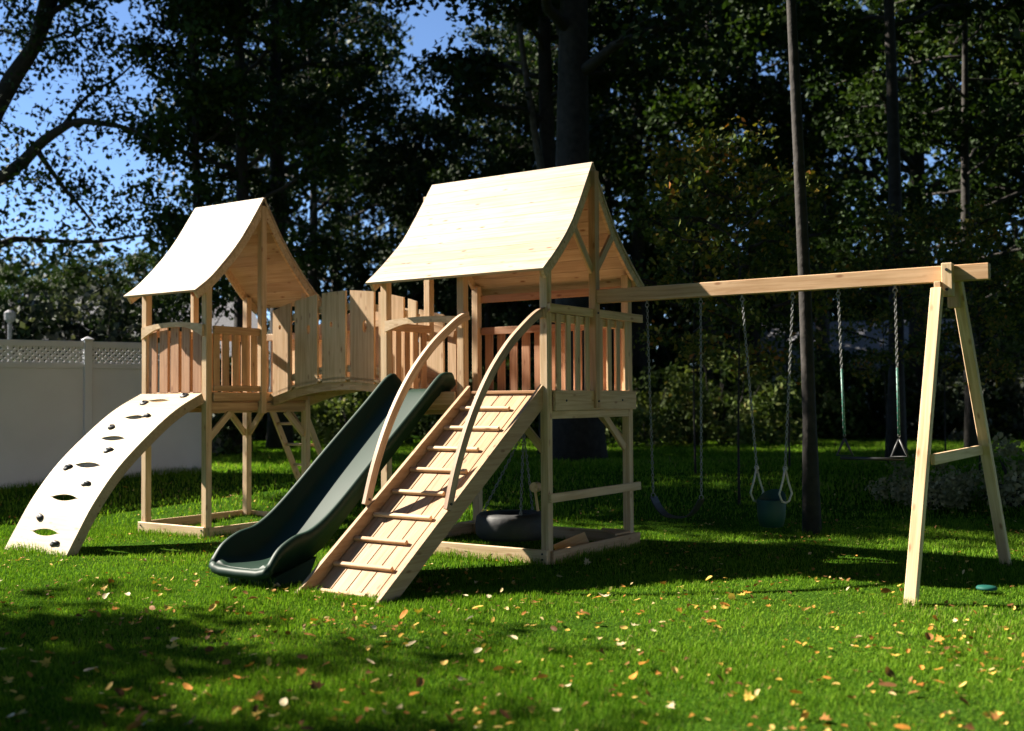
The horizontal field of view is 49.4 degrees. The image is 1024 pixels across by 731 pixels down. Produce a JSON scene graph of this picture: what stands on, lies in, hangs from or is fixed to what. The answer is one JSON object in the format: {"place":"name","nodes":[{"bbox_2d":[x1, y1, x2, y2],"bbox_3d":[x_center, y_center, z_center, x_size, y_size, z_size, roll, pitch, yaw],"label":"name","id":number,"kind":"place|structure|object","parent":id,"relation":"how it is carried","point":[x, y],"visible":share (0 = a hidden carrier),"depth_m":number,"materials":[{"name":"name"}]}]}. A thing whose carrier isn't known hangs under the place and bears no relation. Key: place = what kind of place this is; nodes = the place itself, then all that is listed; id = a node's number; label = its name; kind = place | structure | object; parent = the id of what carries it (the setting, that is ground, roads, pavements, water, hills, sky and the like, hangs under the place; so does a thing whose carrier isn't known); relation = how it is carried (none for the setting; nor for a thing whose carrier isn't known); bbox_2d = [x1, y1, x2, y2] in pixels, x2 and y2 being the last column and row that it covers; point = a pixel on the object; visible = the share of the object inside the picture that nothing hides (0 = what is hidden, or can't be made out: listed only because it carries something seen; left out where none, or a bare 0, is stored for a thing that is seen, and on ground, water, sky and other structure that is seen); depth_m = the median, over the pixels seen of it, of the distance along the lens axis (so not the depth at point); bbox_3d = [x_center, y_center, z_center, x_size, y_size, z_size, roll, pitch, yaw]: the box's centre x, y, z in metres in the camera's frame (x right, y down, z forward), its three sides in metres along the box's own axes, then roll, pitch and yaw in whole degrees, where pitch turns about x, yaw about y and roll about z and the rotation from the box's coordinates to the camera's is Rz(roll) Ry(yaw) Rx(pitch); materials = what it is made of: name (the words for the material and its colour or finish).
{"place":"outdoors","nodes":[
{"label":"outdoors","id":0,"kind":"place"},
{"bbox_2d":[0,430,1023,730],"bbox_3d":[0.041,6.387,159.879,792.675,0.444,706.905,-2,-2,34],"label":"lawn","id":1,"kind":"structure","parent":0,"point":[660,524],"depth_m":8.58,"materials":[{"name":"plant"}]},
{"bbox_2d":[4,310,15,360],"bbox_3d":[-10.389,0.427,23.000,0.232,3.160,0.232,-2,-2,34],"label":"garden lamp","id":2,"kind":"object","parent":1,"relation":"on","point":[10,317],"visible":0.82,"depth_m":22.99,"materials":[{"name":"metal"}]},
{"bbox_2d":[15,695,24,699],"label":"fallen leaf","id":3,"kind":"object","parent":1,"relation":"on","point":[20,697],"visible":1,"depth_m":6.09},
{"bbox_2d":[0,292,45,360],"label":"shrub","id":4,"kind":"object","parent":1,"relation":"on","point":[5,305],"visible":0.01,"depth_m":25.30,"materials":[{"name":"green plant"}]},
{"bbox_2d":[0,269,83,339],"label":"tree","id":5,"kind":"object","parent":1,"relation":"on","point":[36,284],"visible":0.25,"depth_m":31.93,"materials":[{"name":"green plant"}]},
{"bbox_2d":[0,301,89,362],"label":"shrub","id":6,"kind":"object","parent":1,"relation":"on","point":[51,328],"visible":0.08,"depth_m":25.07,"materials":[{"name":"green plant"}]},
{"bbox_2d":[39,657,50,666],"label":"fallen leaf","id":7,"kind":"object","parent":1,"relation":"on","point":[44,661],"visible":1,"depth_m":6.94,"materials":[{"name":"plant"}]},
{"bbox_2d":[0,0,103,67],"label":"shade tree","id":8,"kind":"object","parent":1,"relation":"on","point":[10,31],"visible":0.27,"depth_m":39.10,"materials":[{"name":"green plant"}]},
{"bbox_2d":[3,0,126,9],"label":"shade tree","id":9,"kind":"object","parent":1,"relation":"on","point":[114,1],"visible":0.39,"depth_m":30.50,"materials":[{"name":"green plant"}]},
{"bbox_2d":[0,288,159,363],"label":"shrub","id":10,"kind":"object","parent":1,"relation":"on","point":[25,305],"visible":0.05,"depth_m":25.59,"materials":[{"name":"green plant"}]},
{"bbox_2d":[20,252,141,361],"bbox_3d":[-11.813,-0.391,30.865,3.584,5.428,3.771,-1,-2,13],"label":"tree","id":11,"kind":"object","parent":1,"relation":"on","point":[68,274],"visible":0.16,"depth_m":30.61,"materials":[{"name":"green plant"}]},
{"bbox_2d":[0,336,201,487],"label":"vinyl fence","id":12,"kind":"object","parent":1,"relation":"on","point":[52,414],"visible":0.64,"depth_m":18.18,"materials":[{"name":"plastic"}]},
{"bbox_2d":[0,0,219,292],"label":"spreading tree","id":13,"kind":"object","parent":1,"relation":"on","point":[20,67],"visible":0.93,"depth_m":26.92,"materials":[{"name":"green plant"}]},
{"bbox_2d":[114,688,124,696],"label":"fallen leaf","id":14,"kind":"object","parent":1,"relation":"on","point":[120,692],"visible":1,"depth_m":6.23,"materials":[{"name":"plant"}]},
{"bbox_2d":[3,272,235,453],"bbox_3d":[-8.945,0.059,24.896,5.346,4.147,5.130,0,-2,-9],"label":"shrub","id":15,"kind":"object","parent":1,"relation":"on","point":[116,322],"visible":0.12,"depth_m":24.27,"materials":[{"name":"green plant"}]},
{"bbox_2d":[125,721,141,730],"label":"fallen leaf","id":16,"kind":"object","parent":1,"relation":"on","point":[132,726],"visible":0.98,"depth_m":5.59,"materials":[{"name":"plant"}]},
{"bbox_2d":[2,294,269,439],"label":"neighbour house","id":17,"kind":"structure","parent":1,"relation":"on","point":[224,320],"depth_m":37.76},
{"bbox_2d":[135,711,147,720],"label":"fallen leaf","id":18,"kind":"object","parent":1,"relation":"on","point":[140,716],"visible":0.88,"depth_m":5.72,"materials":[{"name":"plant"}]},
{"bbox_2d":[98,249,189,361],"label":"tree","id":19,"kind":"object","parent":1,"relation":"on","point":[140,259],"visible":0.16,"depth_m":31.59,"materials":[{"name":"green plant"}]},
{"bbox_2d":[63,290,257,456],"bbox_3d":[-8.202,0.168,26.011,4.925,3.981,5.132,-1,-2,12],"label":"shrub","id":20,"kind":"object","parent":1,"relation":"on","point":[130,309],"visible":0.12,"depth_m":25.30,"materials":[{"name":"green plant"}]},
{"bbox_2d":[164,657,173,667],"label":"fallen leaf","id":21,"kind":"object","parent":1,"relation":"on","point":[168,663],"visible":0.91,"depth_m":6.89,"materials":[{"name":"plant"}]},
{"bbox_2d":[183,683,192,689],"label":"fallen leaf","id":22,"kind":"object","parent":1,"relation":"on","point":[187,686],"visible":1,"depth_m":6.34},
{"bbox_2d":[85,0,315,327],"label":"woodland tree","id":23,"kind":"object","parent":1,"relation":"on","point":[197,188],"visible":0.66,"depth_m":26.24,"materials":[{"name":"green plant"}]},
{"bbox_2d":[205,646,213,651],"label":"fallen leaf","id":24,"kind":"object","parent":1,"relation":"on","point":[209,648],"visible":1,"depth_m":7.28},
{"bbox_2d":[111,0,375,452],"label":"woodland tree","id":25,"kind":"object","parent":1,"relation":"on","point":[303,123],"visible":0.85,"depth_m":26.41,"materials":[{"name":"green plant"}]},
{"bbox_2d":[212,352,296,439],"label":"shrub","id":26,"kind":"object","parent":1,"relation":"on","point":[254,416],"visible":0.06,"depth_m":34.83,"materials":[{"name":"green plant"}]},
{"bbox_2d":[253,693,264,699],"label":"fallen leaf","id":27,"kind":"object","parent":1,"relation":"on","point":[260,696],"visible":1,"depth_m":6.10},
{"bbox_2d":[139,0,411,449],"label":"woodland tree","id":28,"kind":"object","parent":1,"relation":"on","point":[354,67],"visible":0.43,"depth_m":29.02,"materials":[{"name":"green plant"}]},
{"bbox_2d":[280,698,287,705],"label":"fallen leaf","id":29,"kind":"object","parent":1,"relation":"on","point":[285,700],"visible":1,"depth_m":6.01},
{"bbox_2d":[296,667,305,674],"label":"fallen leaf","id":30,"kind":"object","parent":1,"relation":"on","point":[300,671],"visible":1,"depth_m":6.64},
{"bbox_2d":[252,366,352,439],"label":"shrub","id":31,"kind":"object","parent":1,"relation":"on","point":[259,427],"visible":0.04,"depth_m":35.07,"materials":[{"name":"green plant"}]},
{"bbox_2d":[297,654,307,658],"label":"fallen leaf","id":32,"kind":"object","parent":1,"relation":"on","point":[302,656],"visible":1,"depth_m":7.03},
{"bbox_2d":[177,0,432,430],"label":"woodland tree","id":33,"kind":"object","parent":1,"relation":"on","point":[356,25],"visible":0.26,"depth_m":38.18,"materials":[{"name":"green plant"}]},
{"bbox_2d":[300,726,313,729],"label":"fallen leaf","id":34,"kind":"object","parent":1,"relation":"on","point":[307,727],"visible":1,"depth_m":5.54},
{"bbox_2d":[309,679,325,690],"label":"fallen leaf","id":35,"kind":"object","parent":1,"relation":"on","point":[315,685],"visible":1,"depth_m":6.30,"materials":[{"name":"plant"}]},
{"bbox_2d":[189,1,447,429],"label":"woodland tree","id":36,"kind":"object","parent":1,"relation":"on","point":[362,251],"visible":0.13,"depth_m":40.11,"materials":[{"name":"green plant"}]},
{"bbox_2d":[293,391,432,444],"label":"shrub","id":37,"kind":"object","parent":1,"relation":"on","point":[348,406],"visible":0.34,"depth_m":30.30,"materials":[{"name":"green plant"}]},
{"bbox_2d":[400,609,407,618],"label":"fallen leaf","id":38,"kind":"object","parent":1,"relation":"on","point":[403,613],"visible":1,"depth_m":8.40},
{"bbox_2d":[416,677,423,687],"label":"fallen leaf","id":39,"kind":"object","parent":1,"relation":"on","point":[420,680],"visible":1,"depth_m":6.43,"materials":[{"name":"plant"}]},
{"bbox_2d":[318,106,537,434],"bbox_3d":[-3.214,-3.498,40.393,8.530,12.278,8.106,1,-2,-28],"label":"woodland tree","id":40,"kind":"object","parent":1,"relation":"on","point":[353,279],"visible":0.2,"depth_m":39.74,"materials":[{"name":"green plant"}]},
{"bbox_2d":[445,713,453,723],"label":"fallen leaf","id":41,"kind":"object","parent":1,"relation":"on","point":[450,719],"visible":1,"depth_m":5.63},
{"bbox_2d":[410,348,496,437],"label":"shrub","id":42,"kind":"object","parent":1,"relation":"on","point":[425,427],"visible":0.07,"depth_m":36.14,"materials":[{"name":"green plant"}]},
{"bbox_2d":[383,89,555,341],"bbox_3d":[-0.937,-3.582,38.473,7.134,12.232,7.976,0,-2,-21],"label":"woodland tree","id":43,"kind":"object","parent":1,"relation":"on","point":[451,143],"visible":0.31,"depth_m":37.53,"materials":[{"name":"green plant"}]},
{"bbox_2d":[340,0,648,169],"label":"leaning tree","id":44,"kind":"object","parent":1,"relation":"on","point":[521,24],"visible":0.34,"depth_m":25.21,"materials":[{"name":"green plant"}]},
{"bbox_2d":[379,0,616,384],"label":"woodland tree","id":45,"kind":"object","parent":1,"relation":"on","point":[488,168],"visible":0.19,"depth_m":36.38,"materials":[{"name":"green plant"}]},
{"bbox_2d":[469,356,538,434],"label":"shrub","id":46,"kind":"object","parent":1,"relation":"on","point":[536,424],"visible":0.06,"depth_m":35.48,"materials":[{"name":"green plant"}]},
{"bbox_2d":[499,709,509,717],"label":"fallen leaf","id":47,"kind":"object","parent":1,"relation":"on","point":[504,713],"visible":1,"depth_m":5.72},
{"bbox_2d":[6,162,1010,605],"bbox_3d":[-0.515,-0.047,11.700,10.010,4.423,5.108,-2,-2,34],"label":"playset","id":48,"kind":"object","parent":1,"relation":"on","point":[546,236],"visible":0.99,"depth_m":12.19,"materials":[{"name":"brown wood"}]},
{"bbox_2d":[475,433,540,541],"bbox_3d":[0.013,1.203,12.403,0.850,1.439,0.830,-2,-2,34],"label":"tyre swing","id":49,"kind":"object","parent":48,"relation":"hanging from","point":[516,525],"visible":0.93,"depth_m":12.08,"materials":[{"name":"rubber"}]},
{"bbox_2d":[645,297,704,518],"bbox_3d":[1.668,0.434,11.409,0.656,2.248,0.150,-2,-2,34],"label":"belt swing","id":50,"kind":"object","parent":48,"relation":"hanging from","point":[658,506],"visible":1,"depth_m":11.38,"materials":[{"name":"rubber"},{"name":"zinc"}]},
{"bbox_2d":[740,291,794,527],"bbox_3d":[2.502,0.428,10.839,0.497,2.282,0.289,-1,-2,6],"label":"baby swing","id":51,"kind":"object","parent":48,"relation":"hanging from","point":[771,508],"visible":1,"depth_m":10.74,"materials":[{"name":"green metal"}]},
{"bbox_2d":[836,285,908,460],"bbox_3d":[3.319,0.071,10.303,0.671,1.613,0.032,-2,-2,34],"label":"trapeze bar","id":52,"kind":"object","parent":48,"relation":"hanging from","point":[847,457],"visible":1,"depth_m":10.24,"materials":[{"name":"silver metal"}]},
{"bbox_2d":[0,0,1023,432],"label":"wood","id":53,"kind":"object","parent":1,"relation":"on","point":[660,356],"visible":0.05,"depth_m":43.58,"materials":[{"name":"green plant"}]},
{"bbox_2d":[0,477,1023,730],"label":"leaf scraps","id":54,"kind":"object","parent":1,"relation":"on","point":[674,669],"visible":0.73,"depth_m":7.69,"materials":[{"name":"plant"}]},
{"bbox_2d":[526,705,535,712],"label":"fallen leaf","id":55,"kind":"object","parent":1,"relation":"on","point":[531,708],"visible":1,"depth_m":5.78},
{"bbox_2d":[397,0,690,454],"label":"woodland tree","id":56,"kind":"object","parent":1,"relation":"on","point":[460,70],"visible":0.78,"depth_m":25.00,"materials":[{"name":"green plant"}]},
{"bbox_2d":[482,342,620,437],"bbox_3d":[1.165,0.609,37.053,4.515,3.650,4.704,0,-2,-17],"label":"shrub","id":57,"kind":"object","parent":1,"relation":"on","point":[520,376],"visible":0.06,"depth_m":36.13,"materials":[{"name":"green plant"}]},
{"bbox_2d":[475,0,753,460],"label":"woodland tree","id":58,"kind":"object","parent":1,"relation":"on","point":[577,439],"visible":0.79,"depth_m":22.70,"materials":[{"name":"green plant"}]},
{"bbox_2d":[477,0,776,432],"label":"woodland tree","id":59,"kind":"object","parent":1,"relation":"on","point":[607,185],"visible":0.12,"depth_m":39.32,"materials":[{"name":"green plant"}]},
{"bbox_2d":[600,352,653,434],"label":"shrub","id":60,"kind":"object","parent":1,"relation":"on","point":[636,377],"visible":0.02,"depth_m":36.62,"materials":[{"name":"green plant"}]},
{"bbox_2d":[467,0,835,435],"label":"woodland tree","id":61,"kind":"object","parent":1,"relation":"on","point":[636,107],"visible":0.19,"depth_m":36.15,"materials":[{"name":"green plant"}]},
{"bbox_2d":[605,364,711,447],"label":"shrub","id":62,"kind":"object","parent":1,"relation":"on","point":[660,422],"visible":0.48,"depth_m":28.41,"materials":[{"name":"green plant"}]},
{"bbox_2d":[613,132,770,473],"bbox_3d":[3.085,-0.984,18.715,2.928,5.915,2.731,1,-2,-29],"label":"young tree","id":63,"kind":"object","parent":1,"relation":"on","point":[659,180],"visible":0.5,"depth_m":18.62,"materials":[{"name":"green plant"}]},
{"bbox_2d":[641,334,769,439],"bbox_3d":[5.896,0.644,33.989,4.104,3.318,4.277,-1,-2,9],"label":"shrub","id":64,"kind":"object","parent":1,"relation":"on","point":[658,389],"visible":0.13,"depth_m":33.88,"materials":[{"name":"green plant"}]},
{"bbox_2d":[644,334,801,445],"bbox_3d":[5.697,0.672,29.537,4.267,3.023,4.194,-1,-2,17],"label":"shrub","id":65,"kind":"object","parent":1,"relation":"on","point":[763,407],"visible":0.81,"depth_m":28.69,"materials":[{"name":"green plant"}]},
{"bbox_2d":[589,0,882,416],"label":"woodland tree","id":66,"kind":"object","parent":1,"relation":"on","point":[667,115],"visible":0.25,"depth_m":35.01,"materials":[{"name":"green plant"}]},
{"bbox_2d":[643,115,842,504],"bbox_3d":[3.361,-0.789,16.263,2.928,5.915,2.731,-1,-2,11],"label":"young tree","id":67,"kind":"object","parent":1,"relation":"on","point":[721,149],"visible":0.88,"depth_m":16.28,"materials":[{"name":"green plant"}]},
{"bbox_2d":[744,689,755,700],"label":"fallen leaf","id":68,"kind":"object","parent":1,"relation":"on","point":[747,694],"visible":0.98,"depth_m":6.07,"materials":[{"name":"plant"}]},
{"bbox_2d":[612,0,909,397],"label":"woodland tree","id":69,"kind":"object","parent":1,"relation":"on","point":[754,111],"visible":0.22,"depth_m":36.20,"materials":[{"name":"green plant"}]},
{"bbox_2d":[706,150,863,468],"bbox_3d":[4.753,-0.865,19.524,2.782,5.619,2.594,-1,-2,25],"label":"young tree","id":70,"kind":"object","parent":1,"relation":"on","point":[820,233],"visible":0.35,"depth_m":19.24,"materials":[{"name":"green plant"}]},
{"bbox_2d":[712,347,865,440],"bbox_3d":[8.169,0.818,32.914,4.096,2.902,4.026,0,-2,-21],"label":"shrub","id":71,"kind":"object","parent":1,"relation":"on","point":[828,403],"visible":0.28,"depth_m":32.20,"materials":[{"name":"green plant"}]},
{"bbox_2d":[786,0,821,534],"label":"slender tree","id":72,"kind":"object","parent":1,"relation":"on","point":[811,512],"visible":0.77,"depth_m":13.52,"materials":[{"name":"brown plant"}]},
{"bbox_2d":[800,712,809,718],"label":"fallen leaf","id":73,"kind":"object","parent":1,"relation":"on","point":[805,715],"visible":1,"depth_m":5.68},
{"bbox_2d":[655,0,996,432],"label":"woodland tree","id":74,"kind":"object","parent":1,"relation":"on","point":[777,86],"visible":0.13,"depth_m":35.46,"materials":[{"name":"green plant"}]},
{"bbox_2d":[820,712,831,719],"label":"fallen leaf","id":75,"kind":"object","parent":1,"relation":"on","point":[824,717],"visible":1,"depth_m":5.65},
{"bbox_2d":[772,346,885,437],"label":"shrub","id":76,"kind":"object","parent":1,"relation":"on","point":[829,365],"visible":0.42,"depth_m":33.10,"materials":[{"name":"green plant"}]},
{"bbox_2d":[760,319,960,434],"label":"white house","id":77,"kind":"structure","parent":1,"relation":"on","point":[861,343],"depth_m":38.40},
{"bbox_2d":[705,0,1023,457],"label":"woodland tree","id":78,"kind":"object","parent":1,"relation":"on","point":[815,12],"visible":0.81,"depth_m":23.45,"materials":[{"name":"green plant"}]},
{"bbox_2d":[813,198,943,463],"bbox_3d":[7.013,-0.550,21.076,2.321,5.028,2.489,0,-2,-13],"label":"young tree","id":79,"kind":"object","parent":1,"relation":"on","point":[887,261],"visible":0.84,"depth_m":20.90,"materials":[{"name":"green plant"}]},
{"bbox_2d":[881,588,890,592],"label":"fallen leaf","id":80,"kind":"object","parent":1,"relation":"on","point":[885,590],"visible":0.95,"depth_m":9.31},
{"bbox_2d":[878,682,896,686],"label":"fallen leaf","id":81,"kind":"object","parent":1,"relation":"on","point":[889,684],"visible":1,"depth_m":6.25,"materials":[{"name":"plant"}]},
{"bbox_2d":[754,0,1023,438],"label":"woodland tree","id":82,"kind":"object","parent":1,"relation":"on","point":[915,162],"visible":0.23,"depth_m":32.83,"materials":[{"name":"green plant"}]},
{"bbox_2d":[885,666,894,676],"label":"fallen leaf","id":83,"kind":"object","parent":1,"relation":"on","point":[888,671],"visible":1,"depth_m":6.56,"materials":[{"name":"plant"}]},
{"bbox_2d":[817,337,963,439],"bbox_3d":[11.094,0.688,33.046,4.362,3.144,4.438,0,-2,-2],"label":"shrub","id":84,"kind":"object","parent":1,"relation":"on","point":[878,386],"visible":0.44,"depth_m":31.91,"materials":[{"name":"green plant"}]},
{"bbox_2d":[893,724,910,729],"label":"fallen leaf","id":85,"kind":"object","parent":1,"relation":"on","point":[900,726],"visible":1,"depth_m":5.48,"materials":[{"name":"plant"}]},
{"bbox_2d":[790,0,1023,447],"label":"woodland tree","id":86,"kind":"object","parent":1,"relation":"on","point":[876,37],"visible":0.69,"depth_m":25.91,"materials":[{"name":"green plant"}]},
{"bbox_2d":[815,0,1023,442],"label":"woodland tree","id":87,"kind":"object","parent":1,"relation":"on","point":[1014,65],"visible":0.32,"depth_m":29.53,"materials":[{"name":"green plant"}]},
{"bbox_2d":[865,454,977,509],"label":"shrub","id":88,"kind":"object","parent":1,"relation":"on","point":[939,492],"visible":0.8,"depth_m":15.70,"materials":[{"name":"green plant"}]},
{"bbox_2d":[925,632,933,639],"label":"fallen leaf","id":89,"kind":"object","parent":1,"relation":"on","point":[929,636],"visible":1,"depth_m":7.47,"materials":[{"name":"plant"}]},
{"bbox_2d":[857,354,1007,437],"bbox_3d":[12.884,0.765,34.063,4.267,3.023,4.194,0,-2,-12],"label":"shrub","id":90,"kind":"object","parent":1,"relation":"on","point":[994,433],"visible":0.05,"depth_m":32.72,"materials":[{"name":"green plant"}]},
{"bbox_2d":[934,634,943,641],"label":"fallen leaf","id":91,"kind":"object","parent":1,"relation":"on","point":[938,638],"visible":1,"depth_m":7.43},
{"bbox_2d":[866,0,1023,214],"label":"woodland tree","id":92,"kind":"object","parent":1,"relation":"on","point":[949,123],"visible":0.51,"depth_m":28.78,"materials":[{"name":"green plant"}]},
{"bbox_2d":[878,196,1016,451],"bbox_3d":[9.008,-0.783,23.056,2.782,5.619,2.594,-1,-2,17],"label":"young tree","id":93,"kind":"object","parent":1,"relation":"on","point":[931,218],"visible":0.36,"depth_m":23.05,"materials":[{"name":"green plant"}]},
{"bbox_2d":[904,321,1023,440],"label":"shrub","id":94,"kind":"object","parent":1,"relation":"on","point":[957,377],"visible":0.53,"depth_m":30.90,"materials":[{"name":"green plant"}]},
{"bbox_2d":[908,199,1023,472],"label":"young tree","id":95,"kind":"object","parent":1,"relation":"on","point":[1014,266],"visible":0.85,"depth_m":18.35,"materials":[{"name":"green plant"}]},
{"bbox_2d":[962,721,974,730],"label":"fallen leaf","id":96,"kind":"object","parent":1,"relation":"on","point":[969,726],"visible":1,"depth_m":5.43,"materials":[{"name":"plant"}]},
{"bbox_2d":[929,12,1023,181],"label":"woodland tree","id":97,"kind":"object","parent":1,"relation":"on","point":[1022,168],"visible":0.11,"depth_m":33.07,"materials":[{"name":"green plant"}]},
{"bbox_2d":[942,432,1023,507],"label":"shrub","id":98,"kind":"object","parent":1,"relation":"on","point":[1009,489],"visible":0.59,"depth_m":15.66,"materials":[{"name":"green plant"}]},
{"bbox_2d":[942,321,1023,437],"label":"shrub","id":99,"kind":"object","parent":1,"relation":"on","point":[1008,347],"visible":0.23,"depth_m":31.50,"materials":[{"name":"green plant"}]},
{"bbox_2d":[976,585,997,590],"bbox_3d":[3.984,1.864,9.338,0.168,0.030,0.168,-2,-2,34],"label":"toy disc","id":100,"kind":"object","parent":1,"relation":"on","point":[987,587],"visible":1,"depth_m":9.28,"materials":[{"name":"teal plastic"}]},
{"bbox_2d":[990,711,1000,719],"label":"fallen leaf","id":101,"kind":"object","parent":1,"relation":"on","point":[995,716],"visible":1,"depth_m":5.61,"materials":[{"name":"plant"}]},
{"bbox_2d":[1006,8,1023,45],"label":"shade tree","id":102,"kind":"object","parent":1,"relation":"on","point":[1011,14],"visible":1,"depth_m":15.71,"materials":[{"name":"green plant"}]},
{"bbox_2d":[0,0,1023,346],"label":"sky","id":103,"kind":"structure","parent":0,"point":[431,28],"materials":[{"name":"blue"}]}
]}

